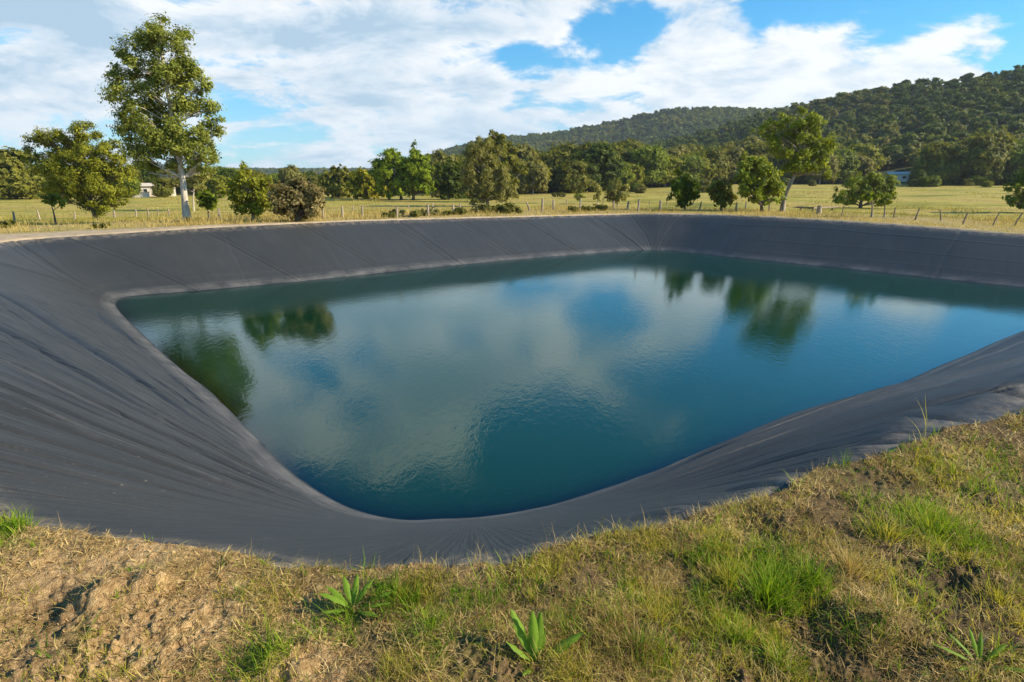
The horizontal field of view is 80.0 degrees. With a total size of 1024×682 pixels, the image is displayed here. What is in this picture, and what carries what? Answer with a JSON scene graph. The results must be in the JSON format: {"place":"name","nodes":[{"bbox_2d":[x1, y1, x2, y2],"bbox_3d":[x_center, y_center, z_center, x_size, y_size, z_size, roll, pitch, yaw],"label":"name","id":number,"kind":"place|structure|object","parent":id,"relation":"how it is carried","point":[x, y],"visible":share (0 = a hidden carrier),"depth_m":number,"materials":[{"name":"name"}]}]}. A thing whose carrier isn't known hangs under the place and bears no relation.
{"place":"outdoors","nodes":[
{"label":"outdoors","id":0,"kind":"place"},
{"bbox_2d":[0,77,1023,681],"bbox_3d":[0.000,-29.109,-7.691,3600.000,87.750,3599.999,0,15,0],"label":"ground","id":1,"kind":"structure","parent":0,"point":[54,585],"depth_m":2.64,"materials":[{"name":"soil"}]},
{"bbox_2d":[0,506,53,542],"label":"grass clump","id":2,"kind":"object","parent":1,"relation":"on","point":[14,521],"visible":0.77,"depth_m":3.03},
{"bbox_2d":[0,146,57,199],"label":"woodland tree","id":3,"kind":"object","parent":1,"relation":"on","point":[16,182],"visible":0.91,"depth_m":82.98,"materials":[{"name":"green plant"}]},
{"bbox_2d":[37,192,67,223],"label":"tree","id":4,"kind":"object","parent":1,"relation":"on","point":[51,199],"visible":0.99,"depth_m":26.16,"materials":[{"name":"green plant"}]},
{"bbox_2d":[20,119,136,219],"bbox_3d":[-26.069,-10.191,36.912,6.519,6.220,4.239,0,15,0],"label":"spreading tree","id":5,"kind":"object","parent":1,"relation":"on","point":[96,173],"visible":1,"depth_m":36.26,"materials":[{"name":"green plant"}]},
{"bbox_2d":[12,208,169,220],"bbox_3d":[-29.537,-9.045,43.587,8.032,1.095,7.544,-5,16,-17],"label":"wire fence","id":6,"kind":"object","parent":1,"relation":"on","point":[14,218],"visible":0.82,"depth_m":43.70,"materials":[{"name":"grey wood"}]},
{"bbox_2d":[113,177,142,197],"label":"garden shrub","id":7,"kind":"object","parent":1,"relation":"on","point":[136,186],"visible":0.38,"depth_m":91.60,"materials":[{"name":"green plant"}]},
{"bbox_2d":[131,162,159,182],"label":"woodland tree","id":8,"kind":"object","parent":1,"relation":"on","point":[143,177],"visible":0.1,"depth_m":112.43,"materials":[{"name":"green plant"}]},
{"bbox_2d":[138,183,175,196],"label":"house","id":9,"kind":"structure","parent":1,"relation":"on","point":[145,187],"depth_m":97.46,"materials":[{"name":"white paint"}]},
{"bbox_2d":[95,11,226,220],"bbox_3d":[-14.000,-8.980,25.003,4.790,8.475,3.317,0,15,0],"label":"gum tree","id":10,"kind":"object","parent":1,"relation":"on","point":[175,138],"visible":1,"depth_m":24.36,"materials":[{"name":"green plant"}]},
{"bbox_2d":[150,178,174,197],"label":"garden shrub","id":11,"kind":"object","parent":1,"relation":"on","point":[160,189],"visible":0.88,"depth_m":93.25,"materials":[{"name":"green plant"}]},
{"bbox_2d":[166,165,212,210],"bbox_3d":[-28.028,-13.638,53.488,3.822,5.009,2.756,0,15,0],"label":"gum sapling","id":12,"kind":"object","parent":1,"relation":"on","point":[195,181],"visible":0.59,"depth_m":52.90,"materials":[{"name":"green plant"}]},
{"bbox_2d":[195,188,225,217],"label":"tree","id":13,"kind":"object","parent":1,"relation":"on","point":[208,200],"visible":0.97,"depth_m":25.48,"materials":[{"name":"green plant"}]},
{"bbox_2d":[204,173,232,194],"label":"woodland tree","id":14,"kind":"object","parent":1,"relation":"on","point":[217,182],"visible":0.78,"depth_m":100.52,"materials":[{"name":"green plant"}]},
{"bbox_2d":[217,168,248,191],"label":"woodland tree","id":15,"kind":"object","parent":1,"relation":"on","point":[229,173],"visible":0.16,"depth_m":111.30,"materials":[{"name":"green plant"}]},
{"bbox_2d":[224,160,274,218],"bbox_3d":[-10.535,-5.926,24.623,1.962,2.630,1.716,-5,16,-19],"label":"tree","id":16,"kind":"object","parent":1,"relation":"on","point":[253,202],"visible":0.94,"depth_m":24.24,"materials":[{"name":"green plant"}]},
{"bbox_2d":[223,634,293,681],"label":"grass clump","id":17,"kind":"object","parent":1,"relation":"on","point":[259,658],"visible":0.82,"depth_m":2.22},
{"bbox_2d":[276,164,306,186],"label":"woodland tree","id":18,"kind":"object","parent":1,"relation":"on","point":[286,174],"visible":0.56,"depth_m":116.88,"materials":[{"name":"green plant"}]},
{"bbox_2d":[264,176,328,220],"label":"bush","id":19,"kind":"object","parent":1,"relation":"on","point":[298,200],"visible":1,"depth_m":23.21,"materials":[{"name":"green plant"}]},
{"bbox_2d":[316,164,359,197],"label":"round tree","id":20,"kind":"object","parent":1,"relation":"on","point":[337,188],"visible":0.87,"depth_m":91.72,"materials":[{"name":"green plant"}]},
{"bbox_2d":[217,204,481,218],"bbox_3d":[-6.225,-5.716,27.469,12.500,0.820,3.062,-8,17,-28],"label":"wire fence","id":21,"kind":"object","parent":1,"relation":"on","point":[322,214],"visible":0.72,"depth_m":27.08,"materials":[{"name":"grey wood"}]},
{"bbox_2d":[318,573,390,616],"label":"broadleaf weed","id":22,"kind":"object","parent":1,"relation":"on","point":[349,594],"visible":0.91,"depth_m":2.47,"materials":[{"name":"green plant"}]},
{"bbox_2d":[345,166,388,198],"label":"round tree","id":23,"kind":"object","parent":1,"relation":"on","point":[364,189],"visible":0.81,"depth_m":86.25,"materials":[{"name":"green plant"}]},
{"bbox_2d":[366,147,410,199],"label":"broadleaf tree","id":24,"kind":"object","parent":1,"relation":"on","point":[384,168],"visible":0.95,"depth_m":80.33,"materials":[{"name":"green plant"}]},
{"bbox_2d":[373,576,429,613],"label":"grass clump","id":25,"kind":"object","parent":1,"relation":"on","point":[398,588],"visible":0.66,"depth_m":2.53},
{"bbox_2d":[389,209,421,216],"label":"shrub","id":26,"kind":"object","parent":1,"relation":"on","point":[416,213],"visible":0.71,"depth_m":27.46,"materials":[{"name":"green plant"}]},
{"bbox_2d":[401,139,436,199],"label":"broadleaf tree","id":27,"kind":"object","parent":1,"relation":"on","point":[419,170],"visible":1,"depth_m":80.58,"materials":[{"name":"green plant"}]},
{"bbox_2d":[392,591,466,652],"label":"grass clump","id":28,"kind":"object","parent":1,"relation":"on","point":[431,618],"visible":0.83,"depth_m":2.38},
{"bbox_2d":[428,148,458,190],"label":"woodland tree","id":29,"kind":"object","parent":1,"relation":"on","point":[437,155],"visible":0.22,"depth_m":103.49,"materials":[{"name":"green plant"}]},
{"bbox_2d":[433,157,462,199],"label":"round tree","id":30,"kind":"object","parent":1,"relation":"on","point":[449,188],"visible":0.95,"depth_m":83.39,"materials":[{"name":"green plant"}]},
{"bbox_2d":[468,203,492,213],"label":"shrub","id":31,"kind":"object","parent":1,"relation":"on","point":[484,207],"visible":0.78,"depth_m":31.43,"materials":[{"name":"green plant"}]},
{"bbox_2d":[458,135,519,205],"bbox_3d":[-2.283,-17.097,61.992,6.427,7.304,4.103,0,15,0],"label":"gum tree","id":32,"kind":"object","parent":1,"relation":"on","point":[485,179],"visible":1,"depth_m":61.36,"materials":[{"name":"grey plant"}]},
{"bbox_2d":[224,105,789,171],"bbox_3d":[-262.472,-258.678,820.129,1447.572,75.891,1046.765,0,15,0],"label":"ridge forest","id":33,"kind":"object","parent":1,"relation":"on","point":[642,123],"visible":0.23,"depth_m":661.66,"materials":[{"name":"green plant"}]},
{"bbox_2d":[487,129,528,201],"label":"gum tree","id":34,"kind":"object","parent":1,"relation":"on","point":[508,158],"visible":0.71,"depth_m":73.62,"materials":[{"name":"green plant"}]},
{"bbox_2d":[496,201,523,213],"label":"shrub","id":35,"kind":"object","parent":1,"relation":"on","point":[508,208],"visible":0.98,"depth_m":31.35,"materials":[{"name":"green plant"}]},
{"bbox_2d":[0,214,1023,570],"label":"pond liner","id":36,"kind":"object","parent":1,"relation":"on","point":[114,422],"visible":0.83,"depth_m":7.01,"materials":[{"name":"plastic"}]},
{"bbox_2d":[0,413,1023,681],"bbox_3d":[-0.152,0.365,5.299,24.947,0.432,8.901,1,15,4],"label":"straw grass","id":37,"kind":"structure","parent":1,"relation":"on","point":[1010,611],"depth_m":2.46,"materials":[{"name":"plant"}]},
{"bbox_2d":[0,202,1023,233],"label":"verge grass","id":38,"kind":"structure","parent":1,"relation":"on","point":[210,219],"depth_m":27.27,"materials":[{"name":"plant"}]},
{"bbox_2d":[0,184,1023,224],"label":"paddock grass","id":39,"kind":"structure","parent":1,"relation":"on","point":[20,216],"depth_m":53.39,"materials":[{"name":"plant"}]},
{"bbox_2d":[0,422,1023,681],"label":"soil crumbs","id":40,"kind":"object","parent":1,"relation":"on","point":[334,620],"visible":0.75,"depth_m":2.44,"materials":[{"name":"soil"}]},
{"bbox_2d":[513,142,541,192],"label":"woodland tree","id":41,"kind":"object","parent":1,"relation":"on","point":[525,151],"visible":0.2,"depth_m":116.51,"materials":[{"name":"green plant"}]},
{"bbox_2d":[514,155,552,194],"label":"woodland tree","id":42,"kind":"object","parent":1,"relation":"on","point":[537,174],"visible":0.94,"depth_m":106.86,"materials":[{"name":"green plant"}]},
{"bbox_2d":[502,574,568,615],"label":"grass clump","id":43,"kind":"object","parent":1,"relation":"on","point":[531,595],"visible":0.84,"depth_m":2.54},
{"bbox_2d":[64,65,1023,193],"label":"hill forest","id":44,"kind":"object","parent":1,"relation":"on","point":[934,128],"visible":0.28,"depth_m":219.64,"materials":[{"name":"green plant"}]},
{"bbox_2d":[506,609,584,674],"bbox_3d":[0.123,1.082,2.185,0.291,0.200,0.173,0,15,0],"label":"broadleaf weed","id":45,"kind":"object","parent":1,"relation":"on","point":[536,633],"visible":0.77,"depth_m":2.21,"materials":[{"name":"green plant"}]},
{"bbox_2d":[537,149,573,191],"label":"woodland tree","id":46,"kind":"object","parent":1,"relation":"on","point":[551,158],"visible":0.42,"depth_m":115.63,"materials":[{"name":"green plant"}]},
{"bbox_2d":[547,141,578,154],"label":"woodland tree","id":47,"kind":"object","parent":1,"relation":"on","point":[568,146],"visible":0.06,"depth_m":124.57,"materials":[{"name":"green plant"}]},
{"bbox_2d":[554,157,592,192],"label":"woodland tree","id":48,"kind":"object","parent":1,"relation":"on","point":[571,177],"visible":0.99,"depth_m":109.91,"materials":[{"name":"green plant"}]},
{"bbox_2d":[572,140,606,173],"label":"woodland tree","id":49,"kind":"object","parent":1,"relation":"on","point":[586,146],"visible":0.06,"depth_m":121.21,"materials":[{"name":"green plant"}]},
{"bbox_2d":[591,180,602,203],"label":"tree","id":50,"kind":"object","parent":1,"relation":"on","point":[597,187],"visible":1,"depth_m":68.33,"materials":[{"name":"green plant"}]},
{"bbox_2d":[569,140,629,191],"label":"woodland tree","id":51,"kind":"object","parent":1,"relation":"on","point":[600,158],"visible":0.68,"depth_m":113.87,"materials":[{"name":"green plant"}]},
{"bbox_2d":[593,141,636,189],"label":"woodland tree","id":52,"kind":"object","parent":1,"relation":"on","point":[619,149],"visible":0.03,"depth_m":127.22,"materials":[{"name":"green plant"}]},
{"bbox_2d":[602,179,629,205],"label":"tree","id":53,"kind":"object","parent":1,"relation":"on","point":[616,194],"visible":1,"depth_m":60.77,"materials":[{"name":"green plant"}]},
{"bbox_2d":[612,160,634,187],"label":"woodland tree","id":54,"kind":"object","parent":1,"relation":"on","point":[626,176],"visible":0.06,"depth_m":124.59,"materials":[{"name":"green plant"}]},
{"bbox_2d":[612,138,643,149],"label":"woodland tree","id":55,"kind":"object","parent":1,"relation":"on","point":[633,143],"visible":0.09,"depth_m":135.99,"materials":[{"name":"green plant"}]},
{"bbox_2d":[526,198,746,211],"bbox_3d":[7.883,-8.026,36.238,14.166,1.088,6.110,0,15,0],"label":"wire fence","id":56,"kind":"object","parent":1,"relation":"on","point":[660,203],"visible":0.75,"depth_m":35.00,"materials":[{"name":"grey wood"}]},
{"bbox_2d":[628,163,644,183],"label":"woodland tree","id":57,"kind":"object","parent":1,"relation":"on","point":[637,170],"visible":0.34,"depth_m":127.46,"materials":[{"name":"green plant"}]},
{"bbox_2d":[590,602,689,681],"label":"grass clump","id":58,"kind":"object","parent":1,"relation":"on","point":[636,645],"visible":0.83,"depth_m":2.25,"materials":[{"name":"plant"}]},
{"bbox_2d":[623,144,669,186],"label":"woodland tree","id":59,"kind":"object","parent":1,"relation":"on","point":[653,159],"visible":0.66,"depth_m":129.51,"materials":[{"name":"green plant"}]},
{"bbox_2d":[616,578,706,641],"bbox_3d":[0.591,1.068,2.421,0.406,0.134,0.346,0,15,0],"label":"grass clump","id":60,"kind":"object","parent":1,"relation":"on","point":[657,612],"visible":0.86,"depth_m":2.44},
{"bbox_2d":[655,155,688,186],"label":"woodland tree","id":61,"kind":"object","parent":1,"relation":"on","point":[674,163],"visible":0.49,"depth_m":135.41,"materials":[{"name":"green plant"}]},
{"bbox_2d":[665,147,685,185],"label":"woodland tree","id":62,"kind":"object","parent":1,"relation":"on","point":[673,151],"visible":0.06,"depth_m":140.62,"materials":[{"name":"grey plant"}]},
{"bbox_2d":[666,167,701,209],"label":"tree","id":63,"kind":"object","parent":1,"relation":"on","point":[686,190],"visible":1,"depth_m":34.96,"materials":[{"name":"green plant"}]},
{"bbox_2d":[666,154,707,186],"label":"woodland tree","id":64,"kind":"object","parent":1,"relation":"on","point":[693,164],"visible":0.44,"depth_m":137.05,"materials":[{"name":"green plant"}]},
{"bbox_2d":[380,445,1023,681],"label":"curly grass","id":65,"kind":"structure","parent":1,"relation":"on","point":[632,623],"depth_m":2.33,"materials":[{"name":"plant"}]},
{"bbox_2d":[685,149,721,182],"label":"woodland tree","id":66,"kind":"object","parent":1,"relation":"on","point":[707,171],"visible":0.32,"depth_m":141.30,"materials":[{"name":"green plant"}]},
{"bbox_2d":[698,146,733,180],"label":"woodland tree","id":67,"kind":"object","parent":1,"relation":"on","point":[718,157],"visible":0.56,"depth_m":142.61,"materials":[{"name":"green plant"}]},
{"bbox_2d":[702,179,737,210],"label":"tree","id":68,"kind":"object","parent":1,"relation":"on","point":[719,193],"visible":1,"depth_m":34.17,"materials":[{"name":"green plant"}]},
{"bbox_2d":[690,547,773,603],"bbox_3d":[0.946,0.997,2.632,0.391,0.182,0.356,0,15,0],"label":"grass clump","id":69,"kind":"object","parent":1,"relation":"on","point":[724,576],"visible":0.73,"depth_m":2.63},
{"bbox_2d":[716,141,750,182],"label":"woodland tree","id":70,"kind":"object","parent":1,"relation":"on","point":[736,153],"visible":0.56,"depth_m":145.56,"materials":[{"name":"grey plant"}]},
{"bbox_2d":[692,603,775,660],"bbox_3d":[0.857,1.099,2.307,0.326,0.140,0.314,-8,17,-29],"label":"grass clump","id":71,"kind":"object","parent":1,"relation":"on","point":[740,631],"visible":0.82,"depth_m":2.32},
{"bbox_2d":[732,134,760,149],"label":"woodland tree","id":72,"kind":"object","parent":1,"relation":"on","point":[743,144],"visible":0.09,"depth_m":155.39,"materials":[{"name":"green plant"}]},
{"bbox_2d":[737,140,778,175],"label":"woodland tree","id":73,"kind":"object","parent":1,"relation":"on","point":[761,146],"visible":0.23,"depth_m":146.57,"materials":[{"name":"green plant"}]},
{"bbox_2d":[734,150,786,210],"bbox_3d":[13.642,-8.591,33.402,3.099,3.552,2.154,0,15,0],"label":"broadleaf tree","id":74,"kind":"object","parent":1,"relation":"on","point":[747,180],"visible":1,"depth_m":33.06,"materials":[{"name":"green plant"}]},
{"bbox_2d":[722,553,828,631],"bbox_3d":[1.060,1.007,2.523,0.411,0.207,0.430,-11,18,-36],"label":"grass clump","id":75,"kind":"object","parent":1,"relation":"on","point":[767,591],"visible":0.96,"depth_m":2.52,"materials":[{"name":"plant"}]},
{"bbox_2d":[738,626,817,681],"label":"grass clump","id":76,"kind":"object","parent":1,"relation":"on","point":[758,650],"visible":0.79,"depth_m":2.22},
{"bbox_2d":[774,148,805,182],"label":"woodland tree","id":77,"kind":"object","parent":1,"relation":"on","point":[787,175],"visible":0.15,"depth_m":144.42,"materials":[{"name":"green plant"}]},
{"bbox_2d":[750,106,838,211],"bbox_3d":[15.848,-10.104,34.441,4.861,6.010,2.211,0,15,0],"label":"spreading tree","id":78,"kind":"object","parent":1,"relation":"on","point":[795,155],"visible":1,"depth_m":33.95,"materials":[{"name":"green plant"}]},
{"bbox_2d":[796,206,838,213],"bbox_3d":[21.822,-9.343,43.447,1.763,1.546,24.505,8,17,28],"label":"rail fence","id":79,"kind":"object","parent":1,"relation":"on","point":[819,208],"visible":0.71,"depth_m":37.87,"materials":[{"name":"grey wood"}]},
{"bbox_2d":[781,543,860,601],"bbox_3d":[1.278,0.986,2.587,0.374,0.180,0.370,0,15,0],"label":"grass clump","id":80,"kind":"object","parent":1,"relation":"on","point":[813,577],"visible":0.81,"depth_m":2.61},
{"bbox_2d":[803,148,841,183],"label":"woodland tree","id":81,"kind":"object","parent":1,"relation":"on","point":[833,163],"visible":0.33,"depth_m":136.08,"materials":[{"name":"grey plant"}]},
{"bbox_2d":[816,148,860,183],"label":"woodland tree","id":82,"kind":"object","parent":1,"relation":"on","point":[848,162],"visible":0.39,"depth_m":137.41,"materials":[{"name":"green plant"}]},
{"bbox_2d":[809,526,894,585],"bbox_3d":[1.482,0.955,2.663,0.354,0.179,0.355,0,15,0],"label":"grass clump","id":83,"kind":"object","parent":1,"relation":"on","point":[849,562],"visible":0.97,"depth_m":2.67,"materials":[{"name":"plant"}]},
{"bbox_2d":[842,152,876,181],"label":"woodland tree","id":84,"kind":"object","parent":1,"relation":"on","point":[866,164],"visible":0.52,"depth_m":140.65,"materials":[{"name":"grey plant"}]},
{"bbox_2d":[845,143,886,173],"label":"woodland tree","id":85,"kind":"object","parent":1,"relation":"on","point":[868,149],"visible":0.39,"depth_m":146.03,"materials":[{"name":"green plant"}]},
{"bbox_2d":[832,170,900,207],"bbox_3d":[34.326,-14.609,59.293,6.252,3.860,3.001,0,15,0],"label":"spreading tree","id":86,"kind":"object","parent":1,"relation":"on","point":[861,184],"visible":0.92,"depth_m":58.62,"materials":[{"name":"green plant"}]},
{"bbox_2d":[859,190,881,216],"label":"tree","id":87,"kind":"object","parent":1,"relation":"on","point":[871,196],"visible":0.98,"depth_m":28.11,"materials":[{"name":"green plant"}]},
{"bbox_2d":[874,193,892,216],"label":"tree","id":88,"kind":"object","parent":1,"relation":"on","point":[887,198],"visible":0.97,"depth_m":28.48,"materials":[{"name":"green plant"}]},
{"bbox_2d":[850,506,929,547],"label":"grass clump","id":89,"kind":"object","parent":1,"relation":"on","point":[889,532],"visible":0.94,"depth_m":2.96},
{"bbox_2d":[879,145,903,164],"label":"woodland tree","id":90,"kind":"object","parent":1,"relation":"on","point":[890,150],"visible":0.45,"depth_m":159.78,"materials":[{"name":"green plant"}]},
{"bbox_2d":[886,172,910,181],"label":"shed","id":91,"kind":"structure","parent":1,"relation":"on","point":[901,176],"depth_m":138.64,"materials":[{"name":"blue metal"}]},
{"bbox_2d":[906,169,926,183],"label":"garden shrub","id":92,"kind":"object","parent":1,"relation":"on","point":[917,174],"visible":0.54,"depth_m":117.13,"materials":[{"name":"green plant"}]},
{"bbox_2d":[917,175,941,186],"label":"undergrowth shrub","id":93,"kind":"object","parent":1,"relation":"on","point":[932,181],"visible":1,"depth_m":113.28,"materials":[{"name":"green plant"}]},
{"bbox_2d":[841,206,1022,225],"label":"wire fence","id":94,"kind":"object","parent":1,"relation":"on","point":[918,210],"visible":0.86,"depth_m":26.01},
{"bbox_2d":[883,494,986,549],"bbox_3d":[2.075,0.893,3.018,0.498,0.153,0.485,4,15,15],"label":"grass clump","id":95,"kind":"object","parent":1,"relation":"on","point":[928,524],"visible":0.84,"depth_m":3.02,"materials":[{"name":"plant"}]},
{"bbox_2d":[909,141,970,184],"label":"woodland tree","id":96,"kind":"object","parent":1,"relation":"on","point":[936,160],"visible":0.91,"depth_m":120.73,"materials":[{"name":"green plant"}]},
{"bbox_2d":[925,520,1023,566],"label":"grass clump","id":97,"kind":"object","parent":1,"relation":"on","point":[974,542],"visible":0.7,"depth_m":2.86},
{"bbox_2d":[967,174,990,185],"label":"undergrowth shrub","id":98,"kind":"object","parent":1,"relation":"on","point":[977,180],"visible":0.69,"depth_m":117.38,"materials":[{"name":"green plant"}]},
{"bbox_2d":[935,625,1023,671],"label":"broadleaf weed","id":99,"kind":"object","parent":1,"relation":"on","point":[980,647],"visible":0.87,"depth_m":2.20,"materials":[{"name":"green plant"}]},
{"bbox_2d":[953,130,1021,184],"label":"woodland tree","id":100,"kind":"object","parent":1,"relation":"on","point":[987,154],"visible":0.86,"depth_m":117.44,"materials":[{"name":"green plant"}]},
{"bbox_2d":[962,573,1023,617],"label":"grass clump","id":101,"kind":"object","parent":1,"relation":"on","point":[1000,598],"visible":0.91,"depth_m":2.51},
{"bbox_2d":[991,128,1023,140],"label":"woodland tree","id":102,"kind":"object","parent":1,"relation":"on","point":[1016,136],"visible":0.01,"depth_m":132.01,"materials":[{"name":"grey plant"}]},
{"bbox_2d":[994,148,1023,184],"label":"woodland tree","id":103,"kind":"object","parent":1,"relation":"on","point":[1017,156],"visible":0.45,"depth_m":117.78,"materials":[{"name":"green plant"}]},
{"bbox_2d":[1001,167,1023,209],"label":"spreading tree","id":104,"kind":"object","parent":1,"relation":"on","point":[1017,198],"visible":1,"depth_m":50.27,"materials":[{"name":"green plant"}]},
{"bbox_2d":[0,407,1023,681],"bbox_3d":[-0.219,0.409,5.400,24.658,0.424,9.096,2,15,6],"label":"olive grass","id":105,"kind":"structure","parent":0,"point":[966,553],"depth_m":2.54,"materials":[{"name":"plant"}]},
{"bbox_2d":[0,423,1023,681],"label":"green grass","id":106,"kind":"structure","parent":0,"point":[380,587],"depth_m":2.53,"materials":[{"name":"plant"}]},
{"bbox_2d":[0,0,1023,167],"label":"sky","id":107,"kind":"structure","parent":0,"point":[299,83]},
{"bbox_2d":[116,250,1023,519],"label":"water","id":108,"kind":"structure","parent":0,"point":[480,389],"depth_m":11.36,"materials":[{"name":"liquid"}]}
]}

